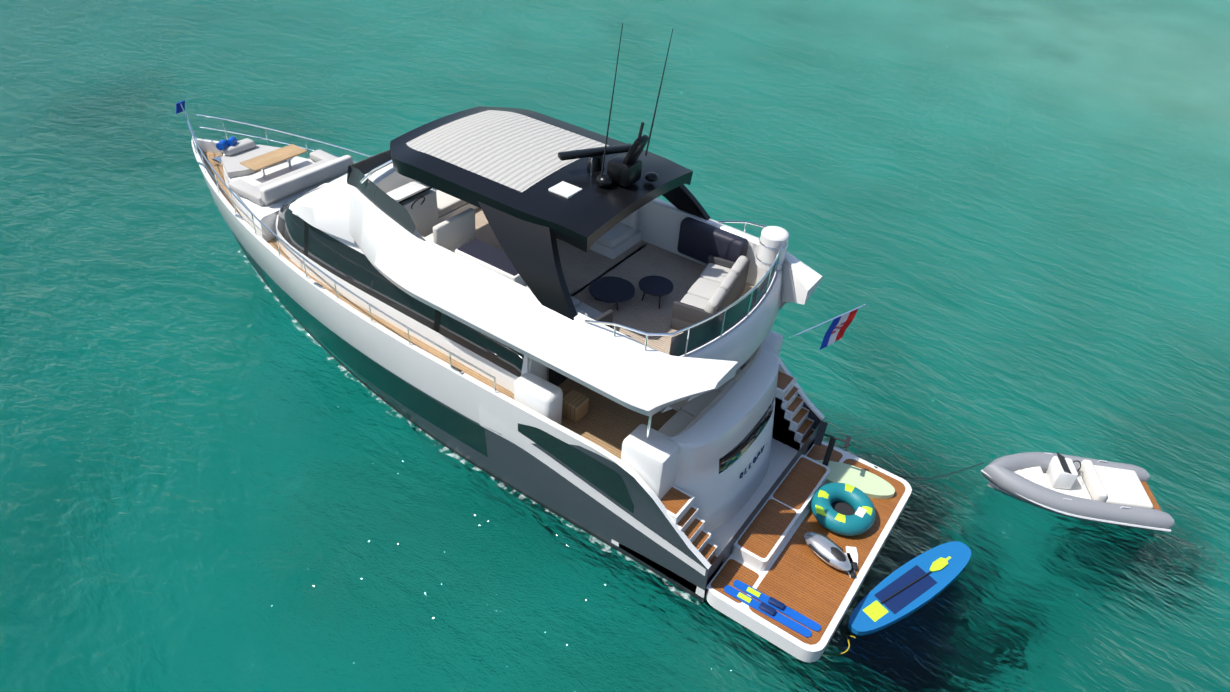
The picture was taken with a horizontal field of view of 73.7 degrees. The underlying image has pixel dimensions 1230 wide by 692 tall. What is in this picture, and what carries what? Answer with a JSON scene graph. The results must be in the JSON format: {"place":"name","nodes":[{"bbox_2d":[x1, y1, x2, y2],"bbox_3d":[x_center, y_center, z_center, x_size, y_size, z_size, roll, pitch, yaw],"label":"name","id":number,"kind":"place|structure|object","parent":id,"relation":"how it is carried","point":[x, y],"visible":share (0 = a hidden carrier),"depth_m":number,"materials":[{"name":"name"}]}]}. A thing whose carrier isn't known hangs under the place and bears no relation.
{"place":"outdoors","nodes":[
{"label":"outdoors","id":0,"kind":"place"},
{"bbox_2d":[0,0,1229,691],"bbox_3d":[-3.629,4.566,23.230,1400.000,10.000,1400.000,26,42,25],"label":"sea water","id":1,"kind":"structure","parent":0,"point":[1006,222],"depth_m":21.56,"materials":[{"name":"teal liquid"}]},
{"bbox_2d":[191,138,824,604],"bbox_3d":[-4.443,-0.718,20.287,18.600,3.730,5.339,26,42,25],"label":"yacht hull","id":2,"kind":"object","parent":1,"relation":"on","point":[581,476],"visible":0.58,"depth_m":16.55,"materials":[{"name":"white plastic"}]},
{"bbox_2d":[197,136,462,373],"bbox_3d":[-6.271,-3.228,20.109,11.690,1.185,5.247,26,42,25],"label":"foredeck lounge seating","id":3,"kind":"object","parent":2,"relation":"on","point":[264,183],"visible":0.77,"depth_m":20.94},
{"bbox_2d":[275,183,646,393],"bbox_3d":[-4.090,-2.169,18.990,8.830,2.050,4.160,26,42,25],"label":"main deck cabin","id":4,"kind":"object","parent":2,"relation":"on","point":[348,265],"visible":0.12,"depth_m":17.46,"materials":[{"name":"white plastic"}]},
{"bbox_2d":[289,149,822,416],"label":"flybridge deck","id":5,"kind":"structure","parent":4,"relation":"on","point":[371,218],"depth_m":15.36,"materials":[{"name":"white plastic"}]},
{"bbox_2d":[360,23,710,320],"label":"hardtop roof","id":6,"kind":"structure","parent":5,"relation":"on","point":[533,185],"depth_m":14.94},
{"bbox_2d":[386,181,788,331],"bbox_3d":[-1.054,-2.221,16.458,7.987,1.519,4.273,26,42,25],"label":"flybridge furniture","id":7,"kind":"object","parent":5,"relation":"on","point":[442,219],"visible":0.52,"depth_m":16.13,"materials":[{"name":"white leather"}]},
{"bbox_2d":[176,100,865,439],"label":"yacht rails","id":8,"kind":"object","parent":2,"relation":"attached to","point":[689,340],"visible":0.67,"depth_m":14.64,"materials":[{"name":"silver metal"}]},
{"bbox_2d":[819,309,857,349],"bbox_3d":[4.708,-0.353,17.260,0.451,1.073,0.433,26,42,25],"label":"flag","id":9,"kind":"object","parent":8,"relation":"attached to","point":[837,328],"visible":1,"depth_m":17.32,"materials":[{"name":"multicoloured fabric"}]},
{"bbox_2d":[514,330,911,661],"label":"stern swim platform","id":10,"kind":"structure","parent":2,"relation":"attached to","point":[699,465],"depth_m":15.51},
{"bbox_2d":[724,580,820,637],"bbox_3d":[2.804,4.660,14.657,1.787,0.100,0.377,24,41,23],"label":"water skis","id":11,"kind":"object","parent":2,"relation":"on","point":[768,606],"visible":1,"depth_m":14.63,"materials":[{"name":"blue plastic"}]},
{"bbox_2d":[804,531,851,570],"bbox_3d":[4.041,3.900,15.610,0.460,0.326,1.100,-24,46,-33],"label":"underwater scooter","id":12,"kind":"object","parent":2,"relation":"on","point":[826,549],"visible":1,"depth_m":15.47,"materials":[{"name":"silver metal"}]},
{"bbox_2d":[811,483,874,535],"bbox_3d":[4.570,3.250,16.432,1.280,0.437,1.300,26,42,25],"label":"towable tube","id":13,"kind":"object","parent":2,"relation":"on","point":[843,509],"visible":1,"depth_m":16.28,"materials":[{"name":"green"}]},
{"bbox_2d":[813,421,894,498],"bbox_3d":[5.007,2.445,17.056,1.845,1.020,0.750,17,39,16],"label":"surfboard","id":14,"kind":"object","parent":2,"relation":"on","point":[869,484],"visible":0.73,"depth_m":17.19,"materials":[{"name":"beige plastic"}]},
{"bbox_2d":[848,541,970,634],"bbox_3d":[5.743,4.637,15.860,3.494,0.183,0.800,-22,45,-31],"label":"paddleboard","id":15,"kind":"object","parent":1,"relation":"on","point":[912,585],"visible":0.98,"depth_m":15.76,"materials":[{"name":"blue plastic"}]},
{"bbox_2d":[874,462,983,478],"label":"ropes","id":16,"kind":"object","parent":1,"relation":"on","point":[938,476],"visible":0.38,"depth_m":18.15,"materials":[{"name":"yellow"}]},
{"bbox_2d":[981,452,1174,531],"bbox_3d":[9.981,3.071,18.024,3.883,1.040,1.866,8,37,3],"label":"inflatable dinghy","id":17,"kind":"object","parent":1,"relation":"on","point":[1099,491],"visible":0.98,"depth_m":17.75,"materials":[{"name":"grey rubber"}]},
{"bbox_2d":[845,546,857,577],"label":"swim fins","id":18,"kind":"object","parent":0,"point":[851,553],"visible":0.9,"depth_m":15.66,"materials":[{"name":"white rubber"}]}
]}

